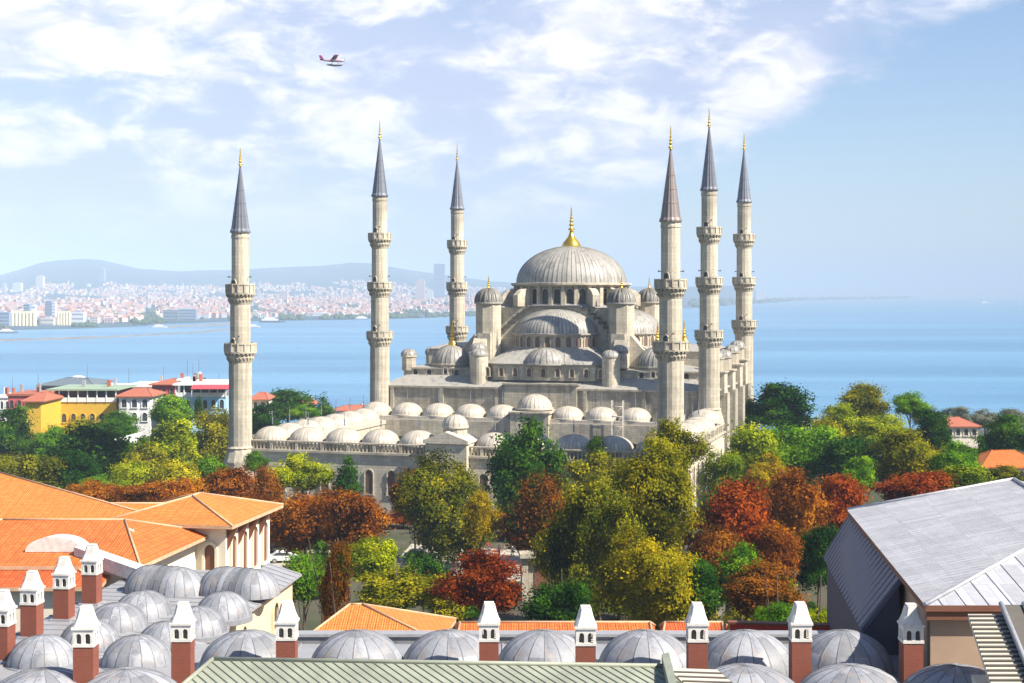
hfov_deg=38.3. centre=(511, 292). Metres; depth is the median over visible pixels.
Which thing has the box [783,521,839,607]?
tree
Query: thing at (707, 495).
tree
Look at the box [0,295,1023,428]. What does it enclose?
sea
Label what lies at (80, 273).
hills
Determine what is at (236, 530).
tiled pavilion
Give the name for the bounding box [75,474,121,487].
tree
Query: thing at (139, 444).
tree
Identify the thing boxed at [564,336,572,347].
window
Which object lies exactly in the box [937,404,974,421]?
tree
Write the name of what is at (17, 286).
city building
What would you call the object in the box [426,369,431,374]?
window
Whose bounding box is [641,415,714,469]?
tree
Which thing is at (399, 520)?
tree
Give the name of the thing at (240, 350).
minaret
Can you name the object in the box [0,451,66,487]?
tree
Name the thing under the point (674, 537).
tree
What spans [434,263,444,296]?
city building
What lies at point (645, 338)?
window
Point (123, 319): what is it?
city building
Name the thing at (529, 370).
window
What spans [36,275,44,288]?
city building
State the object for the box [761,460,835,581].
tree
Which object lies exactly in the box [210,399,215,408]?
window
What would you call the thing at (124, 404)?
window
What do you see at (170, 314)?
city building
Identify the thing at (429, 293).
city building
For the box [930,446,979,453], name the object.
tree
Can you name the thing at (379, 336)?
minaret
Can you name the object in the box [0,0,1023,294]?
sky
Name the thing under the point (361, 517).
tree
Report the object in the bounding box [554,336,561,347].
window
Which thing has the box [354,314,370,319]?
ferry
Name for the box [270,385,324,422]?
tree
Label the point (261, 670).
sheet roof
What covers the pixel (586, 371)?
window
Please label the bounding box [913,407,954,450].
tree
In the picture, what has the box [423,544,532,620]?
tree
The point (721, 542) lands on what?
tree
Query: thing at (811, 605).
bush
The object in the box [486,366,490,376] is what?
window
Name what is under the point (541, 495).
tree
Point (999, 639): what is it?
ribbed roof
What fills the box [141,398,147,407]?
window
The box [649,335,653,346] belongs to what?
window
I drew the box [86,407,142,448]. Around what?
tree
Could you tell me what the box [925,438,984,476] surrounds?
tree
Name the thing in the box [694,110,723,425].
minaret
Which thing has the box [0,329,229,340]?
breakwater
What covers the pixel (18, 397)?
town house
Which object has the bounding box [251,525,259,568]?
window
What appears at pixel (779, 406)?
tree
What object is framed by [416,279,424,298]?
city building
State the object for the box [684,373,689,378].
window
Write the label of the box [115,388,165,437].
town house
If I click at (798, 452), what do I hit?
tree
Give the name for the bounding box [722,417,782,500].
tree
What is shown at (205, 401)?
window
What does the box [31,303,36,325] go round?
city building
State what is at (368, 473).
window
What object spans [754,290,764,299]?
sky
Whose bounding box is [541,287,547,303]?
window
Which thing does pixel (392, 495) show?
tree
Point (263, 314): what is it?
city building
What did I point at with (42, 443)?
tree
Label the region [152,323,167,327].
ferry
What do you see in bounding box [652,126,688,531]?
minaret
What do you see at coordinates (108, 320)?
city building
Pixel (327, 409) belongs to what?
conifer
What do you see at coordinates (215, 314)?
city building
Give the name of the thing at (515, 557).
paved square
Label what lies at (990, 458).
town house
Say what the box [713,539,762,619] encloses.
tree
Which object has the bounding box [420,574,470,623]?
tree
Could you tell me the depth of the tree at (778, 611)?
103.43 m
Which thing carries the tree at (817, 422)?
on the ground
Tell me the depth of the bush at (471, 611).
156.02 m
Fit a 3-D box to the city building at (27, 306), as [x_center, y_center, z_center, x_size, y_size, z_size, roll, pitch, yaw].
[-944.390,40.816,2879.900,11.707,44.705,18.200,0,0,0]
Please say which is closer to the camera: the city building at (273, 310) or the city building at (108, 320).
the city building at (108, 320)
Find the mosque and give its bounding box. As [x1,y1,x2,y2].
[388,206,749,480]
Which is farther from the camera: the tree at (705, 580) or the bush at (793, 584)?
the bush at (793, 584)
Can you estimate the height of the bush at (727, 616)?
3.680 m
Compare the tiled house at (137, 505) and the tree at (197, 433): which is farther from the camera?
the tree at (197, 433)
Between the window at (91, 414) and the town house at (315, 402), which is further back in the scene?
the town house at (315, 402)
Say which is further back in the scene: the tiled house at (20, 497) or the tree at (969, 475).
the tree at (969, 475)
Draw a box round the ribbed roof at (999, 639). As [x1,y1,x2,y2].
[968,601,1023,682]
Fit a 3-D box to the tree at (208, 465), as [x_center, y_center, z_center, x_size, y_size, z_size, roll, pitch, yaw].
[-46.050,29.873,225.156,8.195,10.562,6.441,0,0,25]
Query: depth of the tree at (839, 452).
236.21 m
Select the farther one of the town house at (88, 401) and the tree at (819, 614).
the town house at (88, 401)
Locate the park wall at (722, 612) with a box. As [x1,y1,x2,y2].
[682,550,733,615]
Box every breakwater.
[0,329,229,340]
[167,324,229,327]
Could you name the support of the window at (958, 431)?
in the town house at (959, 425)
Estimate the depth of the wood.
3916.04 m
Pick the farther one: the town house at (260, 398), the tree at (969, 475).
the town house at (260, 398)
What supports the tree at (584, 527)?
on the ground
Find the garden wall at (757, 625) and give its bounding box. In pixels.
[727,620,829,629]
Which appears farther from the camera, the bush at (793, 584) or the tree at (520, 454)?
the tree at (520, 454)
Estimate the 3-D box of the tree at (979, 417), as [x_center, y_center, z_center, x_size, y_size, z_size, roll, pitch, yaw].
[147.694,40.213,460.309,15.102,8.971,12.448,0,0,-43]
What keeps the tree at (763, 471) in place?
on the ground
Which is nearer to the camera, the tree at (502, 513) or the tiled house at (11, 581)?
the tiled house at (11, 581)
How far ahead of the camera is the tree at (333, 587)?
98.29 m
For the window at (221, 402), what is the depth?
327.97 m
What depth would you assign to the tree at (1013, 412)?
457.87 m
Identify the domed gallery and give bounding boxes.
[0,543,985,682]
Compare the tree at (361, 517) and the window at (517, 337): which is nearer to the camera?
the tree at (361, 517)
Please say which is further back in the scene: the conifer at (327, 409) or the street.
the conifer at (327, 409)
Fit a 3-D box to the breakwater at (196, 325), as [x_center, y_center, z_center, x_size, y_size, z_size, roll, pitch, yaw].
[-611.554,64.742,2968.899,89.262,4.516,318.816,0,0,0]
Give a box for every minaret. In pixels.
[224,148,256,478]
[366,121,392,404]
[446,145,468,341]
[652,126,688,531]
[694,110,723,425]
[731,138,756,426]
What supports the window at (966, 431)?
in the town house at (959, 425)
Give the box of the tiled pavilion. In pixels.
[112,492,283,569]
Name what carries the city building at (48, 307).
on the hills
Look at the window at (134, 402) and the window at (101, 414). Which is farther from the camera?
the window at (101, 414)
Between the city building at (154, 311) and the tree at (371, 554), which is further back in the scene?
the city building at (154, 311)
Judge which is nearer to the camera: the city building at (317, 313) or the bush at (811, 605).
the bush at (811, 605)
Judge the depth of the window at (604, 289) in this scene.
286.83 m
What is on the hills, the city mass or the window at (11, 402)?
the city mass
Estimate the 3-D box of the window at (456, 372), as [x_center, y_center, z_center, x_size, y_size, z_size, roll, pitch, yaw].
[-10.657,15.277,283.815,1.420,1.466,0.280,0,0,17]
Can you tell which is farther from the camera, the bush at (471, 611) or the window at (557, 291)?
the window at (557, 291)
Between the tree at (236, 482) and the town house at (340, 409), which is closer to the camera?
the tree at (236, 482)
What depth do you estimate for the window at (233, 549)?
97.17 m
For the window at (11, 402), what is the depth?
349.98 m
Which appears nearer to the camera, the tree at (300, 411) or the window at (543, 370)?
the window at (543, 370)
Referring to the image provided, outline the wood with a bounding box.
[0,296,909,328]
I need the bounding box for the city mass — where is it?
[0,279,504,322]
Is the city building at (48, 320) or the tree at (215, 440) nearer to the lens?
the tree at (215, 440)
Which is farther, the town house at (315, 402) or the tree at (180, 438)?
the town house at (315, 402)
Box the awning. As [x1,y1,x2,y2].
[191,384,228,398]
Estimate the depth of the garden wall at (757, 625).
85.52 m
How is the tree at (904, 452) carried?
on the ground
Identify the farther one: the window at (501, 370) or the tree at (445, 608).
the window at (501, 370)
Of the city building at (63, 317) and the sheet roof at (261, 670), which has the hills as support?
the city building at (63, 317)
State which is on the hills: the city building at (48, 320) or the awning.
the city building at (48, 320)
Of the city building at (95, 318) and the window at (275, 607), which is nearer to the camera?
the window at (275, 607)
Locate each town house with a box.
[0,377,14,420]
[6,383,54,415]
[21,392,64,440]
[36,376,114,389]
[46,380,136,438]
[111,378,130,383]
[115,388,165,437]
[131,366,163,388]
[148,376,188,427]
[172,374,228,435]
[176,363,189,392]
[252,392,274,437]
[300,398,318,419]
[333,403,365,413]
[945,417,981,447]
[975,450,1023,479]
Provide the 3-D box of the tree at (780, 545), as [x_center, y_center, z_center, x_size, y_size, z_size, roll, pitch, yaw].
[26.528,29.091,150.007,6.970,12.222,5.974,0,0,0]
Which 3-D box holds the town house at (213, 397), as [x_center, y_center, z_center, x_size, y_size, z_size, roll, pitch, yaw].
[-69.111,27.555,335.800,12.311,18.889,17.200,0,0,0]
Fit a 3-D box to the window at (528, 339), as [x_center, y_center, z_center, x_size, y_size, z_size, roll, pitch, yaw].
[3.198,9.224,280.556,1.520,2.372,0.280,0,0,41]
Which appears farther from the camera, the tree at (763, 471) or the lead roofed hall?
the tree at (763, 471)
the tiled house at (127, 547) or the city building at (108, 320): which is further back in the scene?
the city building at (108, 320)
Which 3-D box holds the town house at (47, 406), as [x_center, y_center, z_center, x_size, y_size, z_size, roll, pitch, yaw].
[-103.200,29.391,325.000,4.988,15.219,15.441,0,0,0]
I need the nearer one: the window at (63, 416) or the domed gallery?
the domed gallery
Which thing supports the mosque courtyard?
on the ground
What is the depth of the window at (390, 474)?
227.18 m
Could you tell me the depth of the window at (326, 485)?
230.31 m
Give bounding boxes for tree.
[0,401,37,458]
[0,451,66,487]
[25,423,68,462]
[34,426,75,440]
[34,446,110,490]
[40,417,150,482]
[60,478,121,500]
[62,416,99,429]
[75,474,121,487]
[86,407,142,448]
[102,481,154,501]
[104,459,153,486]
[118,440,183,486]
[124,436,147,456]
[134,476,212,501]
[138,413,203,474]
[144,392,195,426]
[147,459,201,492]
[192,405,228,464]
[192,454,228,488]
[193,429,202,450]
[198,462,265,499]
[240,446,271,478]
[247,463,286,502]
[247,491,287,548]
[252,402,281,436]
[268,451,338,495]
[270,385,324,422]
[270,488,330,557]
[280,548,325,629]
[288,404,320,419]
[302,485,397,600]
[308,535,358,623]
[308,538,331,623]
[347,533,404,590]
[349,557,444,609]
[384,467,415,548]
[386,507,412,527]
[390,440,500,567]
[401,548,452,611]
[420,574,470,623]
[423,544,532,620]
[461,488,503,550]
[480,412,574,516]
[491,509,516,520]
[493,463,570,554]
[499,511,517,534]
[509,574,600,620]
[525,518,568,587]
[536,475,667,620]
[557,477,580,514]
[560,447,626,491]
[584,430,606,458]
[587,524,720,629]
[600,432,705,554]
[627,518,687,549]
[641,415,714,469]
[666,552,725,620]
[677,469,782,614]
[685,521,747,620]
[693,492,716,519]
[696,448,746,494]
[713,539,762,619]
[718,555,815,620]
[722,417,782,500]
[744,382,821,431]
[745,451,787,495]
[747,520,806,578]
[750,576,793,621]
[759,421,842,490]
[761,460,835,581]
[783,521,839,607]
[802,415,849,477]
[806,433,883,495]
[807,580,826,622]
[812,467,872,529]
[815,401,861,438]
[834,380,893,420]
[841,455,879,494]
[852,413,914,458]
[865,424,942,482]
[865,468,958,500]
[888,390,932,429]
[911,405,937,424]
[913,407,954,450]
[921,439,946,453]
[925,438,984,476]
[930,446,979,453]
[931,463,999,488]
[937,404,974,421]
[963,430,1021,453]
[968,408,999,434]
[979,412,1023,449]
[986,463,1023,480]
[998,407,1023,428]
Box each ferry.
[0,327,17,332]
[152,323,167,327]
[259,315,284,322]
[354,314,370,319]
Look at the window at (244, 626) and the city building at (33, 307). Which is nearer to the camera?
the window at (244, 626)
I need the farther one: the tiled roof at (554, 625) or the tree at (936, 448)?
the tree at (936, 448)
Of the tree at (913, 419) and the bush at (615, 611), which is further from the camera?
the tree at (913, 419)
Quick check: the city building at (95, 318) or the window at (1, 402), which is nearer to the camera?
the window at (1, 402)
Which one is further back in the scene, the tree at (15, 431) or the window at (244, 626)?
the tree at (15, 431)
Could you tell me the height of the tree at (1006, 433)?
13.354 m
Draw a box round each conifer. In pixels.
[194,396,203,457]
[316,392,335,416]
[325,456,366,514]
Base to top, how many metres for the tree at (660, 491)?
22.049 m
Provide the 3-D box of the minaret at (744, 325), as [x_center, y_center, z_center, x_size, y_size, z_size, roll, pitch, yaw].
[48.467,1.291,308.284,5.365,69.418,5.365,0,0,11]
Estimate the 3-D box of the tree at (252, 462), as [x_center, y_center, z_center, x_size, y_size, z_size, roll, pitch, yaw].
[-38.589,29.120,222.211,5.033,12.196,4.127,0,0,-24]
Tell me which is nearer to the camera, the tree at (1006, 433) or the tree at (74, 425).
the tree at (1006, 433)
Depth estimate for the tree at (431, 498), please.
182.03 m
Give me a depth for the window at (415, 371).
286.27 m
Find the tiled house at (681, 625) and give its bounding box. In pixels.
[659,621,727,629]
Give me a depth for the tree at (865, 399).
307.98 m
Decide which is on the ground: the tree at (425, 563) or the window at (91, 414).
the tree at (425, 563)
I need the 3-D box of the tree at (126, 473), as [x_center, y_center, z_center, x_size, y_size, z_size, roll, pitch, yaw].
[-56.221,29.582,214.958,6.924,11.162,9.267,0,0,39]
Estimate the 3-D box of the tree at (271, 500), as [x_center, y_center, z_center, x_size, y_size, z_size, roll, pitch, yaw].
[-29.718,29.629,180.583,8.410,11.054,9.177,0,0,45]
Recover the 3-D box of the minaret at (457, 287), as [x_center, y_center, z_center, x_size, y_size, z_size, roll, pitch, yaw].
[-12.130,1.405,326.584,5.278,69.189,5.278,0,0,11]
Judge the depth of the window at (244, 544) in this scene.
99.08 m
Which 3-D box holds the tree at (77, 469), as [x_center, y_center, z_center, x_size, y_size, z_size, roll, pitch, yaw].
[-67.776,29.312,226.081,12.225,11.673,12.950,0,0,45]
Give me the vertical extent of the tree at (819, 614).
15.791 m
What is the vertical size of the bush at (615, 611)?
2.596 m
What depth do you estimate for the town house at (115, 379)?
393.55 m
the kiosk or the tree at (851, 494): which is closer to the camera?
the kiosk
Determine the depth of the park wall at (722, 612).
160.00 m
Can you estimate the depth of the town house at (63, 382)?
376.08 m
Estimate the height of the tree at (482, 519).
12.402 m
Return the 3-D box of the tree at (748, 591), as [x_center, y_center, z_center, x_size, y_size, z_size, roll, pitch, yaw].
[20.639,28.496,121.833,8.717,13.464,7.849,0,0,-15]
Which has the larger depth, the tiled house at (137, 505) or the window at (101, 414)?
the window at (101, 414)
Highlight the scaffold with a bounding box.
[611,400,623,436]
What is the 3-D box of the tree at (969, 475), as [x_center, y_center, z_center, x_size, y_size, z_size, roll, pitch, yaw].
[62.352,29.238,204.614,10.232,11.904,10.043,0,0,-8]
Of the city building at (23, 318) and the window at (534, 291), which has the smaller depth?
the window at (534, 291)
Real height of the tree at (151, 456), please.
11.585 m
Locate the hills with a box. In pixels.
[0,259,914,329]
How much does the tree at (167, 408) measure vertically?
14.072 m
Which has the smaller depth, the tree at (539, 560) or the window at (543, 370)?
the tree at (539, 560)
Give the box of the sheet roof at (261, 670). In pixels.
[182,652,732,682]
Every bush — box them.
[455,605,480,620]
[601,601,630,618]
[720,607,750,629]
[787,577,797,589]
[806,601,817,610]
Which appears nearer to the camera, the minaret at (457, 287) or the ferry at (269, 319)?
the minaret at (457, 287)
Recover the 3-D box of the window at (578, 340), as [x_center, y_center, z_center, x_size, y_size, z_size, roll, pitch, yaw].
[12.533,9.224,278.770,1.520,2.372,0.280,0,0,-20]
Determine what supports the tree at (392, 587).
on the ground
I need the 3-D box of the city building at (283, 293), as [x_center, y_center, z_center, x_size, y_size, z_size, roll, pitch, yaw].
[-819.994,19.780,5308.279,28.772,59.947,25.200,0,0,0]
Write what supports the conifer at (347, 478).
on the ground
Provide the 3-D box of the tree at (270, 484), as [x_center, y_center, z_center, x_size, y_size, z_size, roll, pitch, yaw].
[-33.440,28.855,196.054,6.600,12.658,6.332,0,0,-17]
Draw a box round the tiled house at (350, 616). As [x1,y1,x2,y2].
[314,603,456,629]
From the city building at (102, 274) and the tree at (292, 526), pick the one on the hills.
the city building at (102, 274)
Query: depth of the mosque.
281.12 m
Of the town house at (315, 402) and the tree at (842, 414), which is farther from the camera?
the town house at (315, 402)
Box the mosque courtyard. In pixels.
[251,388,725,524]
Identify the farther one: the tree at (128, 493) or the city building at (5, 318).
the city building at (5, 318)
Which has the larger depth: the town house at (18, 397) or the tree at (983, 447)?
the town house at (18, 397)
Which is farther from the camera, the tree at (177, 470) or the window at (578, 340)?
the window at (578, 340)
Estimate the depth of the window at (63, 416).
332.00 m
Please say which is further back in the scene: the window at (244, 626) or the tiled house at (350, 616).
the tiled house at (350, 616)
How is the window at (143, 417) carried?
in the town house at (135, 401)
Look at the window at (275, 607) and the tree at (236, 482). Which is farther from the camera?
the tree at (236, 482)
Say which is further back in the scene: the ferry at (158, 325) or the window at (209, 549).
the ferry at (158, 325)
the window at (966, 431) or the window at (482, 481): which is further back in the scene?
the window at (966, 431)
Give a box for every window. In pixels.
[0,401,3,409]
[9,399,13,408]
[61,413,67,422]
[70,413,76,421]
[89,413,95,422]
[98,413,104,422]
[121,398,127,407]
[131,398,137,407]
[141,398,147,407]
[141,412,148,421]
[169,388,174,396]
[202,399,207,408]
[202,541,217,569]
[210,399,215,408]
[219,399,224,408]
[229,533,237,566]
[239,624,247,629]
[240,528,248,567]
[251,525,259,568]
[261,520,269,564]
[271,599,279,634]
[320,467,328,492]
[363,469,373,495]
[386,469,395,495]
[412,369,418,374]
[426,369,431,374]
[453,369,459,374]
[478,473,488,497]
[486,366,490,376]
[498,367,504,376]
[512,367,518,376]
[515,335,518,346]
[520,335,524,347]
[525,336,531,347]
[526,367,531,376]
[531,288,536,303]
[534,336,540,347]
[540,367,546,377]
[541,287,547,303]
[543,336,550,347]
[553,287,560,303]
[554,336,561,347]
[554,368,560,377]
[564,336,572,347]
[565,287,573,303]
[568,368,574,377]
[574,336,581,347]
[578,287,586,303]
[583,336,590,347]
[583,368,589,377]
[591,336,596,347]
[597,368,601,378]
[603,287,606,303]
[638,372,644,377]
[642,335,648,346]
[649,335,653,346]
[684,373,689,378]
[692,466,694,490]
[697,462,699,488]
[955,428,960,435]
[963,428,968,435]
[971,428,976,435]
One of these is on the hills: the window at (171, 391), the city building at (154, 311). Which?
the city building at (154, 311)
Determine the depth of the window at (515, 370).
277.46 m
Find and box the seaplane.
[319,55,343,66]
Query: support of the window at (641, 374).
in the mosque
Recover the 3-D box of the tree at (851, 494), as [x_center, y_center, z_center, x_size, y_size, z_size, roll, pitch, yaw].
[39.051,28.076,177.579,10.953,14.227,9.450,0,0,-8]
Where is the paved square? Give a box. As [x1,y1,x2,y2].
[394,544,519,580]
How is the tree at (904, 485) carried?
on the ground
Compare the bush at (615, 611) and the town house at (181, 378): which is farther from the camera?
the town house at (181, 378)
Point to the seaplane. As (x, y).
(334, 58)
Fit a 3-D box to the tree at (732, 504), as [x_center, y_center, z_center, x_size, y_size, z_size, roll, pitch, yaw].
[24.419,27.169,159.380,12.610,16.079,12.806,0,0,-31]
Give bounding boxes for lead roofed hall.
[823,477,1023,668]
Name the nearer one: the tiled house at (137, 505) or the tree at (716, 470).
the tiled house at (137, 505)
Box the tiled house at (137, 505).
[111,502,163,509]
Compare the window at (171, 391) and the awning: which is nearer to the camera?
the awning
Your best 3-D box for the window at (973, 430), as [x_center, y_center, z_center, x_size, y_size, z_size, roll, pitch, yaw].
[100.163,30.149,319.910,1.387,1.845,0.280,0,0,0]
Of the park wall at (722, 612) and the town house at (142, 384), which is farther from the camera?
the town house at (142, 384)
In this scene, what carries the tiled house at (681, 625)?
on the ground
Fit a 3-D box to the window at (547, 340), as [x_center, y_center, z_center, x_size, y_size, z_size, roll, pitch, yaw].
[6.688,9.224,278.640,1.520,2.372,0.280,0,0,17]
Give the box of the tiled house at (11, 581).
[0,569,109,631]
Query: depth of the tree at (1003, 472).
209.57 m
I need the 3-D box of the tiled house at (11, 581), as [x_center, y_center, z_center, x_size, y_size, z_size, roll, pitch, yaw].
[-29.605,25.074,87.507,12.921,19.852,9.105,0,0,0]
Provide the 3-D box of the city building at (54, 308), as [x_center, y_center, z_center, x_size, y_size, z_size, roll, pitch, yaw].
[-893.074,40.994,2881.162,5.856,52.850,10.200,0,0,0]
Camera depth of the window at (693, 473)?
232.17 m
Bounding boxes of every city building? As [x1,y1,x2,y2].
[0,310,10,325]
[2,283,6,292]
[11,311,35,325]
[13,282,22,291]
[23,302,31,310]
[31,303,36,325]
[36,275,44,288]
[40,316,55,324]
[45,299,52,315]
[52,300,56,316]
[57,311,70,324]
[72,310,85,323]
[91,315,99,322]
[99,268,105,280]
[104,317,113,322]
[118,316,127,321]
[150,310,159,314]
[163,309,178,319]
[177,308,197,319]
[212,312,218,317]
[260,312,266,317]
[267,308,278,315]
[279,290,288,298]
[309,312,329,315]
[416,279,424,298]
[427,289,432,297]
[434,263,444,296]
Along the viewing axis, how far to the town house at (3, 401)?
372.00 m
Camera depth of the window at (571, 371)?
274.30 m
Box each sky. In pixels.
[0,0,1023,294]
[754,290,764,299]
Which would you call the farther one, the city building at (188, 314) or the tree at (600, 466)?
the city building at (188, 314)
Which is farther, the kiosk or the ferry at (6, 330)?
the ferry at (6, 330)
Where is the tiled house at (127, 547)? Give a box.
[0,518,207,588]
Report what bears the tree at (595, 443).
on the ground
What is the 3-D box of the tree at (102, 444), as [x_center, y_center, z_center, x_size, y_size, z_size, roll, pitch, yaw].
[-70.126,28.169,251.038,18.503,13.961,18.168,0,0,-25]
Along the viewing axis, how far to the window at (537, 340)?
279.50 m
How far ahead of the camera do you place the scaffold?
261.41 m
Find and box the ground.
[0,429,1023,629]
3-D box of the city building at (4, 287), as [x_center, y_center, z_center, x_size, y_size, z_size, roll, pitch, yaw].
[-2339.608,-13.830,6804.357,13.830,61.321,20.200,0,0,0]
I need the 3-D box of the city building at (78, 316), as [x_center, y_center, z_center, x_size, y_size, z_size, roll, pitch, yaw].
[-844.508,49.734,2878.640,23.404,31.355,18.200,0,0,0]
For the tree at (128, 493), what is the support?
on the ground
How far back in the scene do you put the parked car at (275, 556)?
191.09 m
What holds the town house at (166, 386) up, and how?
on the ground
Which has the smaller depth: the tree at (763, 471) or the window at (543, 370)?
the tree at (763, 471)
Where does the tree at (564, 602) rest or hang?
on the ground
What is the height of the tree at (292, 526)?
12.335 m
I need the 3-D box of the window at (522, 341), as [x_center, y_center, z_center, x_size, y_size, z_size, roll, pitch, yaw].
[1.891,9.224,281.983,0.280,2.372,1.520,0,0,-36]
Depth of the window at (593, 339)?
280.87 m
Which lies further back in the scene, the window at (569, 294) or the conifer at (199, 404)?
the conifer at (199, 404)
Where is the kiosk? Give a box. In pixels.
[518,548,565,600]
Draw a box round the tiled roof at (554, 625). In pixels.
[454,621,655,629]
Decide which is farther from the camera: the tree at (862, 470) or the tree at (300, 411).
the tree at (300, 411)
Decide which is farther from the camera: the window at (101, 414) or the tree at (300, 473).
the window at (101, 414)
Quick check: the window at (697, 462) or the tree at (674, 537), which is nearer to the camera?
the tree at (674, 537)
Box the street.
[270,560,288,566]
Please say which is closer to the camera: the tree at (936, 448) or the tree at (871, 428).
the tree at (871, 428)
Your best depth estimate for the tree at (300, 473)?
212.18 m
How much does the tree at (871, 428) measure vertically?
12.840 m
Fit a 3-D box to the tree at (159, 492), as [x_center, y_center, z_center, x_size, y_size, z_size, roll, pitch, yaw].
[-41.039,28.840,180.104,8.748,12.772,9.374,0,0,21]
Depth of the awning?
325.30 m
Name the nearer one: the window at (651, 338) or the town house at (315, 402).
the window at (651, 338)
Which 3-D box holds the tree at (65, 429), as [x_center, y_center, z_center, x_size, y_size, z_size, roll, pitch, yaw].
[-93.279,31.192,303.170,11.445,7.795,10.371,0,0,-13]
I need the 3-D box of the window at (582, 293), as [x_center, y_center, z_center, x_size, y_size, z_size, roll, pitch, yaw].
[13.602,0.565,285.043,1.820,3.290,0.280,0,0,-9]
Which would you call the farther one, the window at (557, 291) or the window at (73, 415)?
the window at (73, 415)
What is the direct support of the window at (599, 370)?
in the mosque
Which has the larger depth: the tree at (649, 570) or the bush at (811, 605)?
the bush at (811, 605)
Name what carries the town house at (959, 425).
on the ground
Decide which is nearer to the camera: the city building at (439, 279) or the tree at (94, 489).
the tree at (94, 489)
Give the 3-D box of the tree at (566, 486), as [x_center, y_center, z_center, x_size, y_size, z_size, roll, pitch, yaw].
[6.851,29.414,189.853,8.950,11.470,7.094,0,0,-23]
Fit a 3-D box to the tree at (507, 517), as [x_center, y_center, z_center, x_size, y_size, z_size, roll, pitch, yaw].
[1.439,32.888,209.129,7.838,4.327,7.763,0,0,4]
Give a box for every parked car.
[270,550,297,562]
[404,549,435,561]
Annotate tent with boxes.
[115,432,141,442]
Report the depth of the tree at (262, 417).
328.31 m
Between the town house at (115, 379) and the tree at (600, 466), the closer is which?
the tree at (600, 466)
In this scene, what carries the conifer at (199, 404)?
on the ground
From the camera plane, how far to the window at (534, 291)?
287.95 m
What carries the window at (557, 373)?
in the mosque
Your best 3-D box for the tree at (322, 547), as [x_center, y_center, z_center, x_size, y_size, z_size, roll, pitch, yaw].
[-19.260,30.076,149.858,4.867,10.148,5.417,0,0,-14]
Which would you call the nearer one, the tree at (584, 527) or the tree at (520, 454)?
the tree at (584, 527)
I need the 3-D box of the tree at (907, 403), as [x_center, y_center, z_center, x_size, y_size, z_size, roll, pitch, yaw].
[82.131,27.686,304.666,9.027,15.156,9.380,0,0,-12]
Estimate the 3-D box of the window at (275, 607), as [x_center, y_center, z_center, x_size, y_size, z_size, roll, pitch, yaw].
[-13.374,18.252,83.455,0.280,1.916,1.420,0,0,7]
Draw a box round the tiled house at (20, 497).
[0,471,136,517]
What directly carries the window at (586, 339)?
in the mosque
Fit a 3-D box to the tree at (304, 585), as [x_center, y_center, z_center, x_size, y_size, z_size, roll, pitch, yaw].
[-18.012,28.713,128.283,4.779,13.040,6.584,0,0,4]

